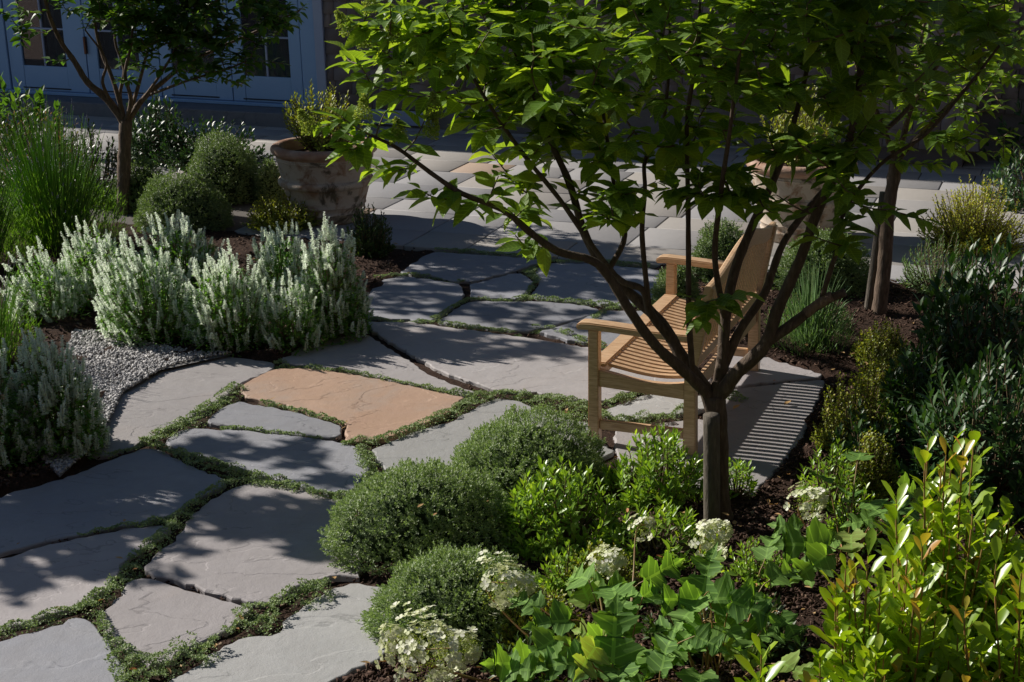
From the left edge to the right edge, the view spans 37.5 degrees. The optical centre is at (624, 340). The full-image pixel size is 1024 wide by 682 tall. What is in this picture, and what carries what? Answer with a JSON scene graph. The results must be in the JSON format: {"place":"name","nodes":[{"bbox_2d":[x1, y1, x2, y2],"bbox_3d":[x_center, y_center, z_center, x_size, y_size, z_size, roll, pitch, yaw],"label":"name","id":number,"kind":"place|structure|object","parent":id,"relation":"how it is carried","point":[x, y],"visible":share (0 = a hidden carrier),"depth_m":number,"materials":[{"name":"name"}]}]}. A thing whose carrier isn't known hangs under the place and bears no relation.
{"place":"outdoors","nodes":[
{"label":"outdoors","id":0,"kind":"place"},
{"bbox_2d":[0,108,1023,291],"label":"patio","id":1,"kind":"structure","parent":0,"point":[415,225],"depth_m":12.99,"materials":[{"name":"stone"}]},
{"bbox_2d":[270,135,376,225],"bbox_3d":[-2.446,-1.310,12.305,0.861,0.632,0.859,0,18,0],"label":"terracotta pot","id":2,"kind":"object","parent":1,"relation":"on","point":[335,191],"visible":0.68,"depth_m":12.01,"materials":[{"name":"ceramic"}]},
{"bbox_2d":[281,81,363,151],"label":"potted shrub","id":3,"kind":"object","parent":2,"relation":"on","point":[312,143],"visible":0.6,"depth_m":12.08,"materials":[{"name":"green plant"}]},
{"bbox_2d":[746,158,857,243],"bbox_3d":[1.362,-1.115,11.696,0.860,0.634,0.860,0,18,0],"label":"terracotta pot","id":4,"kind":"object","parent":1,"relation":"on","point":[798,187],"visible":0.28,"depth_m":11.36,"materials":[{"name":"ceramic"}]},
{"bbox_2d":[759,83,840,166],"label":"potted shrub","id":5,"kind":"object","parent":4,"relation":"on","point":[805,123],"visible":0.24,"depth_m":11.46,"materials":[{"name":"green plant"}]},
{"bbox_2d":[0,0,1023,681],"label":"ground","id":6,"kind":"structure","parent":0,"point":[34,54],"depth_m":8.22,"materials":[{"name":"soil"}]},
{"bbox_2d":[0,147,34,273],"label":"lavender plant","id":7,"kind":"object","parent":6,"relation":"on","point":[7,221],"visible":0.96,"depth_m":10.82,"materials":[{"name":"green plant"}]},
{"bbox_2d":[0,338,42,476],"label":"salvia plant","id":8,"kind":"object","parent":6,"relation":"on","point":[5,410],"visible":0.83,"depth_m":7.26,"materials":[{"name":"green plant"}]},
{"bbox_2d":[0,260,47,373],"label":"lavender plant","id":9,"kind":"object","parent":6,"relation":"on","point":[8,326],"visible":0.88,"depth_m":8.70,"materials":[{"name":"green plant"}]},
{"bbox_2d":[0,73,67,160],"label":"broadleaf shrub","id":10,"kind":"object","parent":6,"relation":"on","point":[16,102],"visible":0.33,"depth_m":14.97,"materials":[{"name":"green plant"}]},
{"bbox_2d":[0,236,94,326],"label":"salvia plant","id":11,"kind":"object","parent":6,"relation":"on","point":[60,300],"visible":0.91,"depth_m":9.60,"materials":[{"name":"green plant"}]},
{"bbox_2d":[2,327,111,465],"bbox_3d":[-2.838,0.253,7.435,0.543,0.683,0.542,0,18,0],"label":"salvia plant","id":12,"kind":"object","parent":6,"relation":"on","point":[54,393],"visible":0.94,"depth_m":7.36,"materials":[{"name":"green plant"}]},
{"bbox_2d":[0,618,126,681],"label":"flagstone","id":13,"kind":"object","parent":6,"relation":"on","point":[72,650],"visible":0.92,"depth_m":5.55,"materials":[{"name":"grey stone"}]},
{"bbox_2d":[0,88,130,257],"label":"lavender plant","id":14,"kind":"object","parent":6,"relation":"on","point":[68,206],"visible":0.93,"depth_m":11.25,"materials":[{"name":"green plant"}]},
{"bbox_2d":[0,526,170,633],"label":"flagstone","id":15,"kind":"object","parent":6,"relation":"on","point":[39,579],"visible":0.69,"depth_m":6.23,"materials":[{"name":"stone"}]},
{"bbox_2d":[58,215,144,312],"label":"salvia plant","id":16,"kind":"object","parent":6,"relation":"on","point":[85,274],"visible":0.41,"depth_m":9.88,"materials":[{"name":"green plant"}]},
{"bbox_2d":[0,449,226,557],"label":"flagstone","id":17,"kind":"object","parent":6,"relation":"on","point":[140,485],"visible":0.85,"depth_m":6.94,"materials":[{"name":"grey stone"}]},
{"bbox_2d":[37,329,231,476],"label":"gravel","id":18,"kind":"structure","parent":6,"relation":"on","point":[100,364],"depth_m":8.75,"materials":[{"name":"grey gravel"}]},
{"bbox_2d":[89,227,203,346],"bbox_3d":[-2.921,-0.340,9.227,0.687,0.715,0.703,0,18,0],"label":"salvia plant","id":19,"kind":"object","parent":6,"relation":"on","point":[131,299],"visible":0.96,"depth_m":9.12,"materials":[{"name":"green plant"}]},
{"bbox_2d":[113,90,190,163],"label":"broadleaf shrub","id":20,"kind":"object","parent":6,"relation":"on","point":[152,137],"visible":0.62,"depth_m":14.69,"materials":[{"name":"green plant"}]},
{"bbox_2d":[100,578,251,670],"bbox_3d":[-1.839,1.104,5.839,0.639,0.050,0.527,9,20,26],"label":"flagstone","id":21,"kind":"object","parent":6,"relation":"on","point":[152,616],"visible":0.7,"depth_m":5.85,"materials":[{"name":"stone"}]},
{"bbox_2d":[134,209,229,294],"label":"salvia plant","id":22,"kind":"object","parent":6,"relation":"on","point":[170,240],"visible":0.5,"depth_m":10.20,"materials":[{"name":"green plant"}]},
{"bbox_2d":[131,166,234,234],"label":"hebe shrub","id":23,"kind":"object","parent":6,"relation":"on","point":[195,203],"visible":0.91,"depth_m":11.93,"materials":[{"name":"green plant"}]},
{"bbox_2d":[92,356,274,459],"bbox_3d":[-2.533,0.350,8.223,0.616,0.050,1.592,5,18,16],"label":"flagstone","id":24,"kind":"object","parent":6,"relation":"on","point":[148,405],"visible":0.6,"depth_m":8.31,"materials":[{"name":"grey stone"}]},
{"bbox_2d":[140,114,274,173],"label":"broadleaf shrub","id":25,"kind":"object","parent":6,"relation":"on","point":[179,160],"visible":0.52,"depth_m":14.54,"materials":[{"name":"green plant"}]},
{"bbox_2d":[183,238,279,356],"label":"salvia plant","id":26,"kind":"object","parent":6,"relation":"on","point":[223,298],"visible":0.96,"depth_m":8.99,"materials":[{"name":"green plant"}]},
{"bbox_2d":[144,482,361,607],"bbox_3d":[-1.550,0.874,6.556,0.916,0.050,1.227,0,18,0],"label":"flagstone","id":27,"kind":"object","parent":6,"relation":"on","point":[247,543],"visible":0.69,"depth_m":6.43,"materials":[{"name":"stone"}]},
{"bbox_2d":[166,428,369,499],"bbox_3d":[-1.715,0.576,7.492,1.308,0.050,0.529,11,21,31],"label":"flagstone","id":28,"kind":"object","parent":6,"relation":"on","point":[328,466],"visible":0.73,"depth_m":7.45,"materials":[{"name":"grey stone"}]},
{"bbox_2d":[208,402,341,441],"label":"flagstone","id":29,"kind":"object","parent":6,"relation":"on","point":[250,415],"visible":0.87,"depth_m":7.89,"materials":[{"name":"grey stone"}]},
{"bbox_2d":[169,583,390,681],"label":"flagstone","id":30,"kind":"object","parent":6,"relation":"on","point":[329,642],"visible":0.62,"depth_m":5.60,"materials":[{"name":"grey stone"}]},
{"bbox_2d":[242,218,322,312],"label":"salvia plant","id":31,"kind":"object","parent":6,"relation":"on","point":[270,261],"visible":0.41,"depth_m":9.69,"materials":[{"name":"green plant"}]},
{"bbox_2d":[258,268,328,355],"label":"salvia plant","id":32,"kind":"object","parent":6,"relation":"on","point":[292,303],"visible":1,"depth_m":8.99,"materials":[{"name":"green plant"}]},
{"bbox_2d":[292,211,375,344],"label":"salvia plant","id":33,"kind":"object","parent":6,"relation":"on","point":[341,316],"visible":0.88,"depth_m":9.15,"materials":[{"name":"green plant"}]},
{"bbox_2d":[240,368,463,445],"bbox_3d":[-1.594,0.348,8.209,1.316,0.050,0.839,10,20,29],"label":"flagstone","id":34,"kind":"object","parent":6,"relation":"on","point":[366,406],"visible":0.92,"depth_m":8.23,"materials":[{"name":"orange stone"}]},
{"bbox_2d":[343,202,396,258],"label":"boxwood shrub","id":35,"kind":"object","parent":6,"relation":"on","point":[370,241],"visible":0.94,"depth_m":11.14,"materials":[{"name":"green plant"}]},
{"bbox_2d":[0,247,747,681],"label":"creeping thyme","id":36,"kind":"object","parent":6,"relation":"on","point":[138,655],"visible":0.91,"depth_m":7.23,"materials":[{"name":"green plant"}]},
{"bbox_2d":[282,335,473,397],"bbox_3d":[-1.487,0.195,8.692,0.639,0.050,1.383,-12,21,-34],"label":"flagstone","id":37,"kind":"object","parent":6,"relation":"on","point":[371,355],"visible":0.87,"depth_m":8.84,"materials":[{"name":"grey stone"}]},
{"bbox_2d":[366,276,464,322],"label":"flagstone","id":38,"kind":"object","parent":6,"relation":"on","point":[405,298],"visible":0.75,"depth_m":10.14,"materials":[{"name":"grey stone"}]},
{"bbox_2d":[317,457,526,575],"bbox_3d":[-0.854,0.678,6.458,0.952,0.402,0.780,0,18,0],"label":"hebe shrub","id":39,"kind":"object","parent":6,"relation":"on","point":[394,522],"visible":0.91,"depth_m":6.28,"materials":[{"name":"green plant"}]},
{"bbox_2d":[51,247,825,681],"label":"joint debris","id":40,"kind":"object","parent":6,"relation":"on","point":[239,481],"visible":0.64,"depth_m":6.25,"materials":[{"name":"brown plant"}]},
{"bbox_2d":[355,539,547,661],"bbox_3d":[-0.634,0.939,5.723,0.700,0.351,0.657,16,23,40],"label":"hebe shrub","id":41,"kind":"object","parent":6,"relation":"on","point":[449,583],"visible":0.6,"depth_m":5.60,"materials":[{"name":"green plant"}]},
{"bbox_2d":[401,252,538,283],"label":"flagstone","id":42,"kind":"object","parent":6,"relation":"on","point":[469,268],"visible":0.85,"depth_m":10.93,"materials":[{"name":"grey stone"}]},
{"bbox_2d":[372,399,614,482],"bbox_3d":[-0.687,0.563,7.552,1.024,0.050,1.191,15,23,39],"label":"flagstone","id":43,"kind":"object","parent":6,"relation":"on","point":[440,440],"visible":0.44,"depth_m":7.66,"materials":[{"name":"grey stone"}]},
{"bbox_2d":[1,157,987,269],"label":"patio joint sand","id":44,"kind":"structure","parent":6,"relation":"on","point":[240,212],"depth_m":12.57,"materials":[{"name":"grey"}]},
{"bbox_2d":[0,102,108,198],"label":"azalea shrub","id":45,"kind":"object","parent":44,"relation":"on","point":[27,118],"visible":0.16,"depth_m":13.39,"materials":[{"name":"plant"}]},
{"bbox_2d":[59,115,117,207],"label":"broadleaf shrub","id":46,"kind":"object","parent":44,"relation":"on","point":[107,163],"visible":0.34,"depth_m":12.81,"materials":[{"name":"green plant"}]},
{"bbox_2d":[110,153,168,212],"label":"hebe shrub","id":47,"kind":"object","parent":44,"relation":"on","point":[138,179],"visible":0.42,"depth_m":12.62,"materials":[{"name":"green plant"}]},
{"bbox_2d":[0,0,307,214],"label":"hydrangea tree","id":48,"kind":"object","parent":44,"relation":"on","point":[163,25],"visible":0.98,"depth_m":11.94,"materials":[{"name":"green plant"}]},
{"bbox_2d":[185,126,260,205],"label":"hebe shrub","id":49,"kind":"object","parent":44,"relation":"on","point":[227,172],"visible":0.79,"depth_m":12.90,"materials":[{"name":"green plant"}]},
{"bbox_2d":[251,157,287,204],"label":"hebe shrub","id":50,"kind":"object","parent":44,"relation":"on","point":[268,176],"visible":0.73,"depth_m":12.88,"materials":[{"name":"green plant"}]},
{"bbox_2d":[241,191,322,233],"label":"gold shrub","id":51,"kind":"object","parent":44,"relation":"on","point":[274,212],"visible":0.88,"depth_m":11.97,"materials":[{"name":"green plant"}]},
{"bbox_2d":[470,273,533,301],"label":"flagstone","id":52,"kind":"object","parent":6,"relation":"on","point":[508,286],"visible":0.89,"depth_m":10.39,"materials":[{"name":"grey stone"}]},
{"bbox_2d":[0,0,1023,165],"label":"house","id":53,"kind":"structure","parent":6,"relation":"on","point":[307,52],"depth_m":16.82,"materials":[{"name":"paint"}]},
{"bbox_2d":[2,0,90,92],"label":"french door","id":54,"kind":"structure","parent":53,"relation":"in","point":[56,77],"depth_m":17.87,"materials":[{"name":"blue paint"}]},
{"bbox_2d":[81,0,162,96],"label":"french door","id":55,"kind":"structure","parent":53,"relation":"in","point":[93,57],"depth_m":17.63,"materials":[{"name":"blue paint"}]},
{"bbox_2d":[158,0,233,99],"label":"french door","id":56,"kind":"structure","parent":53,"relation":"in","point":[201,90],"depth_m":17.32,"materials":[{"name":"blue paint"}]},
{"bbox_2d":[227,0,303,103],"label":"french door","id":57,"kind":"structure","parent":53,"relation":"in","point":[277,85],"depth_m":17.02,"materials":[{"name":"blue paint"}]},
{"bbox_2d":[439,301,598,333],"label":"flagstone","id":58,"kind":"object","parent":6,"relation":"on","point":[519,317],"visible":0.84,"depth_m":9.78,"materials":[{"name":"grey stone"}]},
{"bbox_2d":[476,619,573,681],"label":"dwarf shrub","id":59,"kind":"object","parent":6,"relation":"on","point":[528,641],"visible":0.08,"depth_m":5.38,"materials":[{"name":"green plant"}]},
{"bbox_2d":[448,401,613,504],"bbox_3d":[-0.460,0.499,7.090,0.811,0.361,0.804,0,18,0],"label":"hebe shrub","id":60,"kind":"object","parent":6,"relation":"on","point":[506,457],"visible":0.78,"depth_m":7.01,"materials":[{"name":"green plant"}]},
{"bbox_2d":[482,585,584,653],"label":"hydrangea","id":61,"kind":"object","parent":6,"relation":"on","point":[521,621],"visible":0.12,"depth_m":5.53,"materials":[{"name":"green plant"}]},
{"bbox_2d":[368,322,711,404],"bbox_3d":[-0.692,0.143,8.867,2.422,0.050,0.920,8,20,25],"label":"flagstone","id":62,"kind":"object","parent":6,"relation":"on","point":[490,361],"visible":0.68,"depth_m":8.91,"materials":[{"name":"grey stone"}]},
{"bbox_2d":[374,513,729,681],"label":"oakleaf hydrangea","id":63,"kind":"object","parent":6,"relation":"on","point":[604,641],"visible":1,"depth_m":5.08,"materials":[{"name":"green plant"}]},
{"bbox_2d":[492,452,630,564],"bbox_3d":[-0.283,0.716,6.452,0.617,0.444,0.613,0,18,0],"label":"azalea shrub","id":64,"kind":"object","parent":6,"relation":"on","point":[532,504],"visible":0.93,"depth_m":6.36,"materials":[{"name":"green plant"}]},
{"bbox_2d":[529,540,607,602],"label":"dwarf shrub","id":65,"kind":"object","parent":6,"relation":"on","point":[551,580],"visible":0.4,"depth_m":5.98,"materials":[{"name":"green plant"}]},
{"bbox_2d":[540,310,642,349],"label":"flagstone","id":66,"kind":"object","parent":6,"relation":"on","point":[608,338],"visible":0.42,"depth_m":9.42,"materials":[{"name":"grey stone"}]},
{"bbox_2d":[532,262,658,307],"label":"flagstone","id":67,"kind":"object","parent":6,"relation":"on","point":[584,281],"visible":0.48,"depth_m":10.53,"materials":[{"name":"grey stone"}]},
{"bbox_2d":[554,539,643,605],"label":"flowering shrub","id":68,"kind":"object","parent":6,"relation":"on","point":[625,574],"visible":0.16,"depth_m":6.00,"materials":[{"name":"green plant"}]},
{"bbox_2d":[599,422,702,511],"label":"azalea shrub","id":69,"kind":"object","parent":6,"relation":"on","point":[662,484],"visible":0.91,"depth_m":6.83,"materials":[{"name":"green plant"}]},
{"bbox_2d":[606,394,704,422],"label":"flagstone","id":70,"kind":"object","parent":6,"relation":"on","point":[655,404],"visible":0.46,"depth_m":8.12,"materials":[{"name":"grey stone"}]},
{"bbox_2d":[596,499,717,571],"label":"azalea shrub","id":71,"kind":"object","parent":6,"relation":"on","point":[666,522],"visible":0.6,"depth_m":6.36,"materials":[{"name":"green plant"}]},
{"bbox_2d":[613,419,702,489],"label":"flagstone","id":72,"kind":"object","parent":6,"relation":"on","point":[621,440],"visible":0.2,"depth_m":7.63,"materials":[{"name":"grey stone"}]},
{"bbox_2d":[296,0,1023,522],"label":"hydrangea tree","id":73,"kind":"object","parent":6,"relation":"on","point":[424,46],"visible":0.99,"depth_m":6.05,"materials":[{"name":"green plant"}]},
{"bbox_2d":[650,264,702,304],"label":"boxwood shrub","id":74,"kind":"object","parent":6,"relation":"on","point":[658,292],"visible":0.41,"depth_m":9.78,"materials":[{"name":"green plant"}]},
{"bbox_2d":[589,518,813,681],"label":"oakleaf hydrangea","id":75,"kind":"object","parent":6,"relation":"on","point":[731,606],"visible":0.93,"depth_m":5.22,"materials":[{"name":"green plant"}]},
{"bbox_2d":[703,412,719,525],"bbox_3d":[0.379,0.581,6.560,0.085,0.554,0.074,0,18,0],"label":"wooden stake","id":76,"kind":"object","parent":6,"relation":"in","point":[711,465],"visible":0.92,"depth_m":6.52,"materials":[{"name":"black wood"}]},
{"bbox_2d":[691,215,744,283],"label":"boxwood shrub","id":77,"kind":"object","parent":6,"relation":"on","point":[727,240],"visible":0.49,"depth_m":10.47,"materials":[{"name":"green plant"}]},
{"bbox_2d":[729,457,758,499],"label":"azalea shrub","id":78,"kind":"object","parent":6,"relation":"on","point":[737,476],"visible":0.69,"depth_m":6.90,"materials":[{"name":"green plant"}]},
{"bbox_2d":[720,536,790,592],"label":"dwarf shrub","id":79,"kind":"object","parent":6,"relation":"on","point":[742,567],"visible":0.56,"depth_m":6.10,"materials":[{"name":"green plant"}]},
{"bbox_2d":[739,587,809,661],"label":"dwarf shrub","id":80,"kind":"object","parent":6,"relation":"on","point":[789,647],"visible":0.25,"depth_m":5.51,"materials":[{"name":"green plant"}]},
{"bbox_2d":[733,633,816,681],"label":"laurel shrub","id":81,"kind":"object","parent":6,"relation":"on","point":[774,670],"visible":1,"depth_m":4.20,"materials":[{"name":"green plant"}]},
{"bbox_2d":[726,380,824,496],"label":"flagstone","id":82,"kind":"object","parent":6,"relation":"on","point":[766,428],"visible":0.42,"depth_m":7.87,"materials":[{"name":"grey stone"}]},
{"bbox_2d":[729,356,821,389],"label":"flagstone","id":83,"kind":"object","parent":6,"relation":"on","point":[769,371],"visible":0.45,"depth_m":8.63,"materials":[{"name":"stone"}]},
{"bbox_2d":[576,222,777,454],"bbox_3d":[0.314,-0.125,8.013,0.705,0.977,1.444,6,19,17],"label":"garden bench","id":84,"kind":"object","parent":83,"relation":"on","point":[628,349],"visible":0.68,"depth_m":7.56,"materials":[{"name":"brown wood"}]},
{"bbox_2d":[765,255,859,356],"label":"lavender plant","id":85,"kind":"object","parent":6,"relation":"on","point":[811,330],"visible":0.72,"depth_m":8.99,"materials":[{"name":"green plant"}]},
{"bbox_2d":[768,226,870,298],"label":"boxwood shrub","id":86,"kind":"object","parent":6,"relation":"on","point":[853,272],"visible":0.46,"depth_m":10.13,"materials":[{"name":"green plant"}]},
{"bbox_2d":[795,438,865,510],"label":"azalea shrub","id":87,"kind":"object","parent":6,"relation":"on","point":[820,482],"visible":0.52,"depth_m":6.83,"materials":[{"name":"green plant"}]},
{"bbox_2d":[750,451,937,587],"bbox_3d":[0.913,0.775,6.104,0.661,0.400,1.166,11,21,30],"label":"oakleaf hydrangea","id":88,"kind":"object","parent":6,"relation":"on","point":[818,545],"visible":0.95,"depth_m":5.88,"materials":[{"name":"green plant"}]},
{"bbox_2d":[809,369,895,453],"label":"gold shrub","id":89,"kind":"object","parent":6,"relation":"on","point":[839,413],"visible":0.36,"depth_m":7.43,"materials":[{"name":"green plant"}]},
{"bbox_2d":[825,479,882,554],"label":"dwarf shrub","id":90,"kind":"object","parent":6,"relation":"on","point":[841,520],"visible":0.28,"depth_m":6.45,"materials":[{"name":"green plant"}]},
{"bbox_2d":[821,398,900,472],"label":"dwarf shrub","id":91,"kind":"object","parent":6,"relation":"on","point":[856,430],"visible":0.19,"depth_m":7.21,"materials":[{"name":"green plant"}]},
{"bbox_2d":[843,426,900,499],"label":"gold shrub","id":92,"kind":"object","parent":6,"relation":"on","point":[876,469],"visible":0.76,"depth_m":6.88,"materials":[{"name":"green plant"}]},
{"bbox_2d":[864,191,884,309],"bbox_3d":[1.624,-0.566,9.736,0.121,0.815,0.060,0,18,0],"label":"wooden stake","id":93,"kind":"object","parent":6,"relation":"on","point":[869,296],"visible":0.7,"depth_m":9.74,"materials":[{"name":"brown wood"}]},
{"bbox_2d":[798,528,956,681],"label":"laurel shrub","id":94,"kind":"object","parent":6,"relation":"on","point":[858,655],"visible":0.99,"depth_m":4.22,"materials":[{"name":"green plant"}]},
{"bbox_2d":[848,317,907,367],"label":"gold shrub","id":95,"kind":"object","parent":6,"relation":"on","point":[878,341],"visible":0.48,"depth_m":8.76,"materials":[{"name":"green plant"}]},
{"bbox_2d":[847,344,925,408],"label":"gold shrub","id":96,"kind":"object","parent":6,"relation":"on","point":[878,373],"visible":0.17,"depth_m":8.13,"materials":[{"name":"green plant"}]},
{"bbox_2d":[799,0,1023,314],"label":"hydrangea tree","id":97,"kind":"object","parent":6,"relation":"on","point":[953,140],"visible":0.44,"depth_m":9.37,"materials":[{"name":"green plant"}]},
{"bbox_2d":[878,319,974,447],"bbox_3d":[1.562,0.228,7.648,0.571,0.685,0.585,-12,21,-33],"label":"rhododendron shrub","id":98,"kind":"object","parent":6,"relation":"on","point":[895,385],"visible":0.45,"depth_m":7.56,"materials":[{"name":"green plant"}]},
{"bbox_2d":[896,230,980,297],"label":"rosemary shrub","id":99,"kind":"object","parent":6,"relation":"on","point":[923,277],"visible":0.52,"depth_m":10.23,"materials":[{"name":"green plant"}]},
{"bbox_2d":[857,428,1023,676],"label":"laurel shrub","id":100,"kind":"object","parent":6,"relation":"on","point":[938,532],"visible":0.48,"depth_m":4.47,"materials":[{"name":"green plant"}]},
{"bbox_2d":[895,338,1023,524],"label":"rhododendron shrub","id":101,"kind":"object","parent":6,"relation":"on","point":[1005,438],"visible":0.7,"depth_m":6.78,"materials":[{"name":"green plant"}]},
{"bbox_2d":[896,232,1023,435],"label":"rhododendron shrub","id":102,"kind":"object","parent":6,"relation":"on","point":[939,313],"visible":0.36,"depth_m":7.74,"materials":[{"name":"green plant"}]},
{"bbox_2d":[916,174,1023,256],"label":"gold shrub","id":103,"kind":"object","parent":6,"relation":"on","point":[965,223],"visible":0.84,"depth_m":11.28,"materials":[{"name":"green plant"}]},
{"bbox_2d":[921,536,1023,681],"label":"laurel shrub","id":104,"kind":"object","parent":6,"relation":"on","point":[969,661],"visible":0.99,"depth_m":4.19,"materials":[{"name":"green plant"}]},
{"bbox_2d":[979,144,1023,211],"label":"broadleaf shrub","id":105,"kind":"object","parent":6,"relation":"on","point":[1012,188],"visible":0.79,"depth_m":12.75,"materials":[{"name":"green plant"}]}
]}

